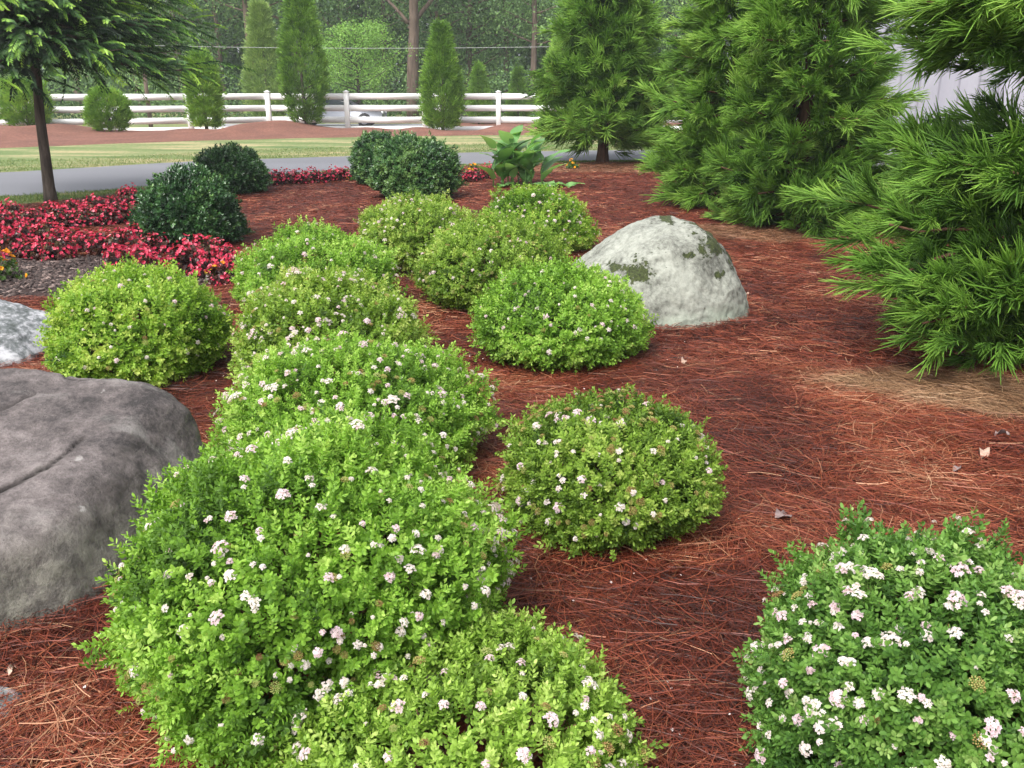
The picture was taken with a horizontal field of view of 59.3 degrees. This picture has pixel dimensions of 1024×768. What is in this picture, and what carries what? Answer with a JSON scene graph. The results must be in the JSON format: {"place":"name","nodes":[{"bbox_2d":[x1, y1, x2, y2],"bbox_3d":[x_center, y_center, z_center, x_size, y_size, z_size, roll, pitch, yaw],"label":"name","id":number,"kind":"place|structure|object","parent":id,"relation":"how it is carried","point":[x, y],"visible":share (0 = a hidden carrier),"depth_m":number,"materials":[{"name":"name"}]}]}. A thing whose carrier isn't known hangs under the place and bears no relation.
{"place":"outdoors","nodes":[
{"label":"outdoors","id":0,"kind":"place"},
{"bbox_2d":[208,124,421,126],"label":"parking lot","id":1,"kind":"structure","parent":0,"point":[227,125],"depth_m":43.83,"materials":[{"name":"grey asphalt"}]},
{"bbox_2d":[286,99,386,125],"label":"parked car","id":2,"kind":"object","parent":1,"relation":"on","point":[355,113],"visible":0.23,"depth_m":41.87,"materials":[{"name":"silver metal"}]},
{"bbox_2d":[0,150,657,195],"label":"road","id":3,"kind":"structure","parent":0,"point":[67,180],"depth_m":17.05,"materials":[{"name":"grey asphalt"}]},
{"bbox_2d":[0,111,688,204],"bbox_3d":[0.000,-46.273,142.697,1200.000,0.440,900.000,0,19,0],"label":"ground","id":4,"kind":"structure","parent":0,"point":[80,152],"depth_m":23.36,"materials":[{"name":"green plant"}]},
{"bbox_2d":[38,13,112,106],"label":"woodland tree","id":5,"kind":"object","parent":4,"relation":"on","point":[75,91],"visible":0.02,"depth_m":59.52,"materials":[{"name":"green plant"}]},
{"bbox_2d":[89,1,188,112],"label":"woodland tree","id":6,"kind":"object","parent":4,"relation":"on","point":[146,37],"visible":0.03,"depth_m":60.04,"materials":[{"name":"green plant"}]},
{"bbox_2d":[116,0,242,112],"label":"woodland tree","id":7,"kind":"object","parent":4,"relation":"on","point":[173,15],"visible":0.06,"depth_m":57.59,"materials":[{"name":"green plant"}]},
{"bbox_2d":[148,0,280,114],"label":"woodland tree","id":8,"kind":"object","parent":4,"relation":"on","point":[217,36],"visible":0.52,"depth_m":53.78,"materials":[{"name":"green plant"}]},
{"bbox_2d":[195,0,285,84],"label":"thin tree","id":9,"kind":"object","parent":4,"relation":"on","point":[244,10],"visible":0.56,"depth_m":49.96,"materials":[{"name":"grey plant"}]},
{"bbox_2d":[236,0,285,116],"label":"pale conifer","id":10,"kind":"object","parent":4,"relation":"on","point":[263,34],"visible":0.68,"depth_m":40.85,"materials":[{"name":"green plant"}]},
{"bbox_2d":[215,0,369,104],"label":"woodland tree","id":11,"kind":"object","parent":4,"relation":"on","point":[326,10],"visible":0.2,"depth_m":52.44,"materials":[{"name":"green plant"}]},
{"bbox_2d":[0,120,674,147],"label":"mulch bed","id":12,"kind":"object","parent":4,"relation":"on","point":[26,136],"visible":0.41,"depth_m":28.60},
{"bbox_2d":[0,75,57,125],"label":"round evergreen","id":13,"kind":"object","parent":12,"relation":"on","point":[22,107],"visible":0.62,"depth_m":29.63,"materials":[{"name":"green plant"}]},
{"bbox_2d":[79,84,136,131],"bbox_3d":[-13.409,-9.129,29.881,1.773,1.756,1.869,0,19,0],"label":"round evergreen","id":14,"kind":"object","parent":12,"relation":"on","point":[109,102],"visible":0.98,"depth_m":29.52,"materials":[{"name":"green plant"}]},
{"bbox_2d":[180,44,227,128],"bbox_3d":[-10.637,-10.148,30.984,1.714,2.983,1.652,0,19,0],"label":"columnar evergreen","id":15,"kind":"object","parent":12,"relation":"on","point":[204,105],"visible":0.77,"depth_m":30.75,"materials":[{"name":"green plant"}]},
{"bbox_2d":[273,0,331,123],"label":"columnar evergreen","id":16,"kind":"object","parent":12,"relation":"on","point":[294,11],"visible":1,"depth_m":31.01,"materials":[{"name":"green plant"}]},
{"bbox_2d":[416,16,468,129],"bbox_3d":[-2.513,-10.785,31.548,1.870,3.973,2.045,-13,23,-33],"label":"columnar evergreen","id":17,"kind":"object","parent":12,"relation":"on","point":[440,57],"visible":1,"depth_m":31.13,"materials":[{"name":"green plant"}]},
{"bbox_2d":[0,90,688,130],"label":"rail fence","id":18,"kind":"object","parent":4,"relation":"on","point":[347,108],"visible":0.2,"depth_m":32.96,"materials":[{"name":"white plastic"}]},
{"bbox_2d":[0,55,688,118],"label":"underbrush","id":19,"kind":"object","parent":4,"relation":"on","point":[500,84],"visible":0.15,"depth_m":50.33,"materials":[{"name":"green plant"}]},
{"bbox_2d":[0,0,691,112],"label":"woodland","id":20,"kind":"object","parent":4,"relation":"on","point":[237,61],"visible":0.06,"depth_m":63.83,"materials":[{"name":"green plant"}]},
{"bbox_2d":[303,14,423,125],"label":"lime tree","id":21,"kind":"object","parent":4,"relation":"on","point":[353,34],"visible":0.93,"depth_m":41.90,"materials":[{"name":"green plant"}]},
{"bbox_2d":[312,0,419,88],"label":"woodland tree","id":22,"kind":"object","parent":4,"relation":"on","point":[346,7],"visible":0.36,"depth_m":60.38,"materials":[{"name":"green plant"}]},
{"bbox_2d":[318,0,436,113],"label":"woodland tree","id":23,"kind":"object","parent":4,"relation":"on","point":[382,4],"visible":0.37,"depth_m":56.55,"materials":[{"name":"green plant"}]},
{"bbox_2d":[380,0,450,116],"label":"forked tree","id":24,"kind":"object","parent":4,"relation":"on","point":[415,15],"visible":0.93,"depth_m":48.48,"materials":[{"name":"grey plant"}]},
{"bbox_2d":[368,0,498,102],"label":"woodland tree","id":25,"kind":"object","parent":4,"relation":"on","point":[435,8],"visible":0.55,"depth_m":53.40,"materials":[{"name":"green plant"}]},
{"bbox_2d":[400,0,529,112],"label":"woodland tree","id":26,"kind":"object","parent":4,"relation":"on","point":[468,60],"visible":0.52,"depth_m":54.72,"materials":[{"name":"green plant"}]},
{"bbox_2d":[439,0,558,113],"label":"woodland tree","id":27,"kind":"object","parent":4,"relation":"on","point":[527,24],"visible":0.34,"depth_m":57.24,"materials":[{"name":"green plant"}]},
{"bbox_2d":[0,162,1023,767],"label":"mulch bed","id":28,"kind":"object","parent":4,"relation":"on","point":[348,218],"visible":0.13,"depth_m":4.69,"materials":[{"name":"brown wood"}]},
{"bbox_2d":[0,210,24,233],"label":"begonia plant","id":29,"kind":"object","parent":28,"relation":"on","point":[11,219],"visible":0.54,"depth_m":9.89,"materials":[{"name":"red plant"}]},
{"bbox_2d":[0,687,26,716],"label":"boulder","id":30,"kind":"object","parent":28,"relation":"on","point":[9,696],"visible":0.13,"depth_m":2.50,"materials":[{"name":"white stone"}]},
{"bbox_2d":[0,246,27,280],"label":"marigold plant","id":31,"kind":"object","parent":28,"relation":"on","point":[13,263],"visible":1,"depth_m":7.83,"materials":[{"name":"green plant"}]},
{"bbox_2d":[0,197,28,220],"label":"begonia plant","id":32,"kind":"object","parent":28,"relation":"on","point":[12,207],"visible":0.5,"depth_m":11.00,"materials":[{"name":"red plant"}]},
{"bbox_2d":[0,225,33,258],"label":"begonia plant","id":33,"kind":"object","parent":28,"relation":"on","point":[12,241],"visible":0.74,"depth_m":8.82,"materials":[{"name":"red plant"}]},
{"bbox_2d":[0,299,52,366],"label":"boulder","id":34,"kind":"object","parent":28,"relation":"on","point":[20,324],"visible":0.33,"depth_m":5.72,"materials":[{"name":"white stone"}]},
{"bbox_2d":[11,219,42,243],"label":"begonia plant","id":35,"kind":"object","parent":28,"relation":"on","point":[26,232],"visible":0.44,"depth_m":9.63,"materials":[{"name":"red plant"}]},
{"bbox_2d":[18,208,47,225],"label":"begonia plant","id":36,"kind":"object","parent":28,"relation":"on","point":[24,216],"visible":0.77,"depth_m":10.71,"materials":[{"name":"red plant"}]},
{"bbox_2d":[14,235,54,259],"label":"begonia plant","id":37,"kind":"object","parent":28,"relation":"on","point":[31,251],"visible":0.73,"depth_m":8.74,"materials":[{"name":"red plant"}]},
{"bbox_2d":[29,219,63,242],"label":"begonia plant","id":38,"kind":"object","parent":28,"relation":"on","point":[39,231],"visible":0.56,"depth_m":9.62,"materials":[{"name":"red plant"}]},
{"bbox_2d":[36,231,80,260],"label":"begonia plant","id":39,"kind":"object","parent":28,"relation":"on","point":[61,250],"visible":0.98,"depth_m":8.64,"materials":[{"name":"red plant"}]},
{"bbox_2d":[41,203,81,227],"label":"begonia plant","id":40,"kind":"object","parent":28,"relation":"on","point":[53,214],"visible":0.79,"depth_m":10.28,"materials":[{"name":"red plant"}]},
{"bbox_2d":[46,221,85,246],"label":"begonia plant","id":41,"kind":"object","parent":28,"relation":"on","point":[67,231],"visible":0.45,"depth_m":9.35,"materials":[{"name":"red plant"}]},
{"bbox_2d":[69,229,101,254],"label":"begonia plant","id":42,"kind":"object","parent":28,"relation":"on","point":[80,242],"visible":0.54,"depth_m":8.96,"materials":[{"name":"red plant"}]},
{"bbox_2d":[69,205,105,228],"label":"begonia plant","id":43,"kind":"object","parent":28,"relation":"on","point":[82,217],"visible":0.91,"depth_m":10.42,"materials":[{"name":"red plant"}]},
{"bbox_2d":[80,193,112,212],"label":"begonia plant","id":44,"kind":"object","parent":28,"relation":"on","point":[95,202],"visible":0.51,"depth_m":11.29,"materials":[{"name":"red plant"}]},
{"bbox_2d":[84,227,117,254],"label":"begonia plant","id":45,"kind":"object","parent":28,"relation":"on","point":[97,246],"visible":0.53,"depth_m":8.84,"materials":[{"name":"red plant"}]},
{"bbox_2d":[0,368,205,634],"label":"boulder","id":46,"kind":"object","parent":28,"relation":"on","point":[79,457],"visible":0.47,"depth_m":3.16,"materials":[{"name":"grey stone"}]},
{"bbox_2d":[0,254,206,299],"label":"bark chips","id":47,"kind":"object","parent":28,"relation":"on","point":[47,271],"visible":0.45,"depth_m":8.04,"materials":[{"name":"wood"}]},
{"bbox_2d":[89,203,121,224],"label":"begonia plant","id":48,"kind":"object","parent":28,"relation":"on","point":[105,211],"visible":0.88,"depth_m":10.60,"materials":[{"name":"red plant"}]},
{"bbox_2d":[100,243,138,270],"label":"begonia plant","id":49,"kind":"object","parent":28,"relation":"on","point":[113,258],"visible":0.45,"depth_m":8.11,"materials":[{"name":"red plant"}]},
{"bbox_2d":[107,202,133,223],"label":"begonia plant","id":50,"kind":"object","parent":28,"relation":"on","point":[125,209],"visible":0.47,"depth_m":10.77,"materials":[{"name":"red plant"}]},
{"bbox_2d":[101,226,146,257],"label":"begonia plant","id":51,"kind":"object","parent":28,"relation":"on","point":[111,241],"visible":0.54,"depth_m":8.62,"materials":[{"name":"red plant"}]},
{"bbox_2d":[114,187,138,206],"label":"begonia plant","id":52,"kind":"object","parent":28,"relation":"on","point":[127,196],"visible":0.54,"depth_m":12.15,"materials":[{"name":"red plant"}]},
{"bbox_2d":[0,0,258,201],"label":"canopy tree","id":53,"kind":"object","parent":28,"relation":"on","point":[29,39],"visible":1,"depth_m":11.89,"materials":[{"name":"green plant"}]},
{"bbox_2d":[119,223,150,242],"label":"begonia plant","id":54,"kind":"object","parent":28,"relation":"on","point":[138,233],"visible":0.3,"depth_m":9.01,"materials":[{"name":"red plant"}]},
{"bbox_2d":[32,251,238,387],"bbox_3d":[-2.175,-0.375,5.268,1.138,0.802,1.102,-17,25,-40],"label":"spirea shrub","id":55,"kind":"object","parent":28,"relation":"on","point":[84,321],"visible":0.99,"depth_m":4.96,"materials":[{"name":"green plant"}]},
{"bbox_2d":[118,238,160,264],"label":"begonia plant","id":56,"kind":"object","parent":28,"relation":"on","point":[138,250],"visible":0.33,"depth_m":8.27,"materials":[{"name":"red plant"}]},
{"bbox_2d":[132,250,171,272],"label":"begonia plant","id":57,"kind":"object","parent":28,"relation":"on","point":[142,260],"visible":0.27,"depth_m":7.90,"materials":[{"name":"red plant"}]},
{"bbox_2d":[139,232,174,256],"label":"begonia plant","id":58,"kind":"object","parent":28,"relation":"on","point":[160,245],"visible":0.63,"depth_m":8.84,"materials":[{"name":"red plant"}]},
{"bbox_2d":[161,234,204,276],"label":"begonia plant","id":59,"kind":"object","parent":28,"relation":"on","point":[185,252],"visible":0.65,"depth_m":7.94,"materials":[{"name":"red plant"}]},
{"bbox_2d":[126,161,246,247],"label":"holly shrub","id":60,"kind":"object","parent":28,"relation":"on","point":[178,201],"visible":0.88,"depth_m":9.06,"materials":[{"name":"green plant"}]},
{"bbox_2d":[182,233,216,260],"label":"begonia plant","id":61,"kind":"object","parent":28,"relation":"on","point":[198,241],"visible":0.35,"depth_m":8.40,"materials":[{"name":"red plant"}]},
{"bbox_2d":[186,248,223,277],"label":"begonia plant","id":62,"kind":"object","parent":28,"relation":"on","point":[200,263],"visible":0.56,"depth_m":7.80,"materials":[{"name":"red plant"}]},
{"bbox_2d":[198,235,231,261],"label":"begonia plant","id":63,"kind":"object","parent":28,"relation":"on","point":[217,242],"visible":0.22,"depth_m":8.57,"materials":[{"name":"red plant"}]},
{"bbox_2d":[203,253,241,286],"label":"begonia plant","id":64,"kind":"object","parent":28,"relation":"on","point":[222,275],"visible":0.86,"depth_m":7.57,"materials":[{"name":"red plant"}]},
{"bbox_2d":[211,242,241,262],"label":"begonia plant","id":65,"kind":"object","parent":28,"relation":"on","point":[221,252],"visible":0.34,"depth_m":8.15,"materials":[{"name":"red plant"}]},
{"bbox_2d":[192,141,274,194],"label":"holly shrub","id":66,"kind":"object","parent":28,"relation":"on","point":[240,169],"visible":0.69,"depth_m":13.51,"materials":[{"name":"green plant"}]},
{"bbox_2d":[267,169,285,185],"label":"begonia plant","id":67,"kind":"object","parent":28,"relation":"on","point":[275,177],"visible":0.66,"depth_m":14.57,"materials":[{"name":"red plant"}]},
{"bbox_2d":[277,167,296,184],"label":"begonia plant","id":68,"kind":"object","parent":28,"relation":"on","point":[289,179],"visible":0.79,"depth_m":14.71,"materials":[{"name":"red plant"}]},
{"bbox_2d":[291,168,307,183],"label":"begonia plant","id":69,"kind":"object","parent":28,"relation":"on","point":[299,176],"visible":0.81,"depth_m":14.85,"materials":[{"name":"red plant"}]},
{"bbox_2d":[71,396,531,767],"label":"spirea shrub","id":70,"kind":"object","parent":28,"relation":"on","point":[212,538],"visible":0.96,"depth_m":2.25,"materials":[{"name":"green plant"}]},
{"bbox_2d":[300,166,323,182],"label":"begonia plant","id":71,"kind":"object","parent":28,"relation":"on","point":[310,178],"visible":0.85,"depth_m":15.00,"materials":[{"name":"red plant"}]},
{"bbox_2d":[225,215,408,320],"bbox_3d":[-1.458,-0.848,6.727,1.265,0.762,1.285,-14,23,-35],"label":"spirea shrub","id":72,"kind":"object","parent":28,"relation":"on","point":[334,247],"visible":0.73,"depth_m":6.51,"materials":[{"name":"green plant"}]},
{"bbox_2d":[224,259,440,388],"bbox_3d":[-1.028,-0.322,5.165,1.232,0.768,1.224,0,19,0],"label":"spirea shrub","id":73,"kind":"object","parent":28,"relation":"on","point":[263,324],"visible":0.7,"depth_m":4.91,"materials":[{"name":"green plant"}]},
{"bbox_2d":[325,164,345,180],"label":"begonia plant","id":74,"kind":"object","parent":28,"relation":"on","point":[334,175],"visible":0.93,"depth_m":15.30,"materials":[{"name":"red plant"}]},
{"bbox_2d":[206,321,508,494],"bbox_3d":[-0.681,0.086,4.018,1.286,0.729,1.283,-17,25,-40],"label":"spirea shrub","id":75,"kind":"object","parent":28,"relation":"on","point":[445,402],"visible":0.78,"depth_m":3.82,"materials":[{"name":"green plant"}]},
{"bbox_2d":[346,129,392,183],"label":"holly shrub","id":76,"kind":"object","parent":28,"relation":"on","point":[361,159],"visible":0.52,"depth_m":14.53,"materials":[{"name":"green plant"}]},
{"bbox_2d":[3,161,824,227],"bbox_3d":[0.254,-3.338,14.963,16.614,0.110,9.602,0,19,0],"label":"pine straw","id":77,"kind":"object","parent":28,"relation":"on","point":[549,176],"visible":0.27,"depth_m":13.11,"materials":[{"name":"brown plant"}]},
{"bbox_2d":[353,188,479,272],"bbox_3d":[-0.865,-1.387,8.260,1.245,0.798,1.197,0,19,0],"label":"spirea shrub","id":78,"kind":"object","parent":28,"relation":"on","point":[401,213],"visible":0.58,"depth_m":7.90,"materials":[{"name":"green plant"}]},
{"bbox_2d":[364,129,469,200],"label":"holly shrub","id":79,"kind":"object","parent":28,"relation":"on","point":[425,165],"visible":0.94,"depth_m":12.69,"materials":[{"name":"green plant"}]},
{"bbox_2d":[234,591,668,767],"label":"spirea shrub","id":80,"kind":"object","parent":28,"relation":"on","point":[579,693],"visible":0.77,"depth_m":2.12,"materials":[{"name":"green plant"}]},
{"bbox_2d":[464,168,485,181],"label":"begonia plant","id":81,"kind":"object","parent":28,"relation":"on","point":[475,172],"visible":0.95,"depth_m":15.41,"materials":[{"name":"red plant"}]},
{"bbox_2d":[404,207,573,313],"bbox_3d":[-0.152,-0.947,6.952,1.370,0.804,1.333,9,21,24],"label":"spirea shrub","id":82,"kind":"object","parent":28,"relation":"on","point":[452,268],"visible":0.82,"depth_m":6.63,"materials":[{"name":"green plant"}]},
{"bbox_2d":[0,353,1023,767],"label":"pine straw","id":83,"kind":"object","parent":28,"relation":"on","point":[738,373],"visible":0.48,"depth_m":3.49,"materials":[{"name":"brown plant"}]},
{"bbox_2d":[0,224,1023,369],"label":"pine straw","id":84,"kind":"object","parent":28,"relation":"on","point":[764,302],"visible":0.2,"depth_m":6.65,"materials":[{"name":"brown plant"}]},
{"bbox_2d":[475,124,584,187],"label":"canna plant","id":85,"kind":"object","parent":28,"relation":"on","point":[514,159],"visible":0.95,"depth_m":14.47,"materials":[{"name":"green plant"}]},
{"bbox_2d":[475,182,601,252],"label":"spirea shrub","id":86,"kind":"object","parent":28,"relation":"on","point":[567,218],"visible":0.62,"depth_m":8.75,"materials":[{"name":"green plant"}]},
{"bbox_2d":[466,254,659,374],"bbox_3d":[0.321,-0.448,5.631,1.227,0.706,1.246,0,19,0],"label":"spirea shrub","id":87,"kind":"object","parent":28,"relation":"on","point":[525,312],"visible":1,"depth_m":5.32,"materials":[{"name":"green plant"}]},
{"bbox_2d":[518,0,682,162],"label":"cedar tree","id":88,"kind":"object","parent":28,"relation":"on","point":[604,50],"visible":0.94,"depth_m":17.78,"materials":[{"name":"green plant"}]},
{"bbox_2d":[491,383,728,560],"bbox_3d":[0.368,0.330,3.514,0.908,0.590,0.926,0,19,0],"label":"spirea shrub","id":89,"kind":"object","parent":28,"relation":"on","point":[670,467],"visible":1,"depth_m":3.26,"materials":[{"name":"green plant"}]},
{"bbox_2d":[571,215,749,329],"bbox_3d":[0.958,-0.523,6.717,2.080,1.401,1.526,0,19,0],"label":"boulder","id":90,"kind":"object","parent":28,"relation":"on","point":[678,270],"visible":0.41,"depth_m":6.26,"materials":[{"name":"stone"}]},
{"bbox_2d":[691,0,929,239],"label":"cedar tree","id":91,"kind":"object","parent":28,"relation":"on","point":[809,145],"visible":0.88,"depth_m":9.77,"materials":[{"name":"green plant"}]},
{"bbox_2d":[731,498,1023,767],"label":"spirea shrub","id":92,"kind":"object","parent":28,"relation":"on","point":[840,658],"visible":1,"depth_m":1.99,"materials":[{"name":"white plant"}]},
{"bbox_2d":[775,0,1023,383],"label":"cedar tree","id":93,"kind":"object","parent":28,"relation":"on","point":[960,189],"visible":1,"depth_m":5.20,"materials":[{"name":"green plant"}]},
{"bbox_2d":[474,0,564,116],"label":"thin tree","id":94,"kind":"object","parent":4,"relation":"on","point":[534,21],"visible":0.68,"depth_m":51.36,"materials":[{"name":"green plant"}]},
{"bbox_2d":[507,0,563,86],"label":"woodland tree","id":95,"kind":"object","parent":4,"relation":"on","point":[527,50],"visible":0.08,"depth_m":60.69,"materials":[{"name":"green plant"}]},
{"bbox_2d":[541,33,561,111],"bbox_3d":[2.070,-12.690,37.883,2.179,4.050,2.244,0,19,0],"label":"bright conifer","id":96,"kind":"object","parent":4,"relation":"on","point":[552,43],"visible":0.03,"depth_m":37.34,"materials":[{"name":"green plant"}]},
{"bbox_2d":[460,123,680,125],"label":"woodland mulch","id":97,"kind":"object","parent":4,"relation":"on","point":[477,124],"visible":0.07,"depth_m":44.76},
{"bbox_2d":[464,60,494,123],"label":"conifer","id":98,"kind":"object","parent":97,"relation":"on","point":[476,73],"visible":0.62,"depth_m":44.41,"materials":[{"name":"green plant"}]},
{"bbox_2d":[504,65,531,116],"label":"conifer","id":99,"kind":"object","parent":97,"relation":"on","point":[517,82],"visible":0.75,"depth_m":45.38,"materials":[{"name":"green plant"}]},
{"bbox_2d":[650,0,691,57],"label":"woodland tree","id":100,"kind":"object","parent":4,"relation":"on","point":[667,23],"visible":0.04,"depth_m":56.65,"materials":[{"name":"green plant"}]},
{"bbox_2d":[651,0,698,50],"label":"woodland tree","id":101,"kind":"object","parent":4,"relation":"on","point":[684,3],"visible":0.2,"depth_m":53.13,"materials":[{"name":"green plant"}]},
{"bbox_2d":[631,0,803,209],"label":"cedar tree","id":102,"kind":"object","parent":4,"relation":"on","point":[704,51],"visible":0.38,"depth_m":11.68,"materials":[{"name":"green plant"}]},
{"bbox_2d":[712,2,1023,165],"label":"metal building","id":103,"kind":"structure","parent":4,"relation":"on","point":[941,90],"depth_m":13.19,"materials":[{"name":"white metal"}]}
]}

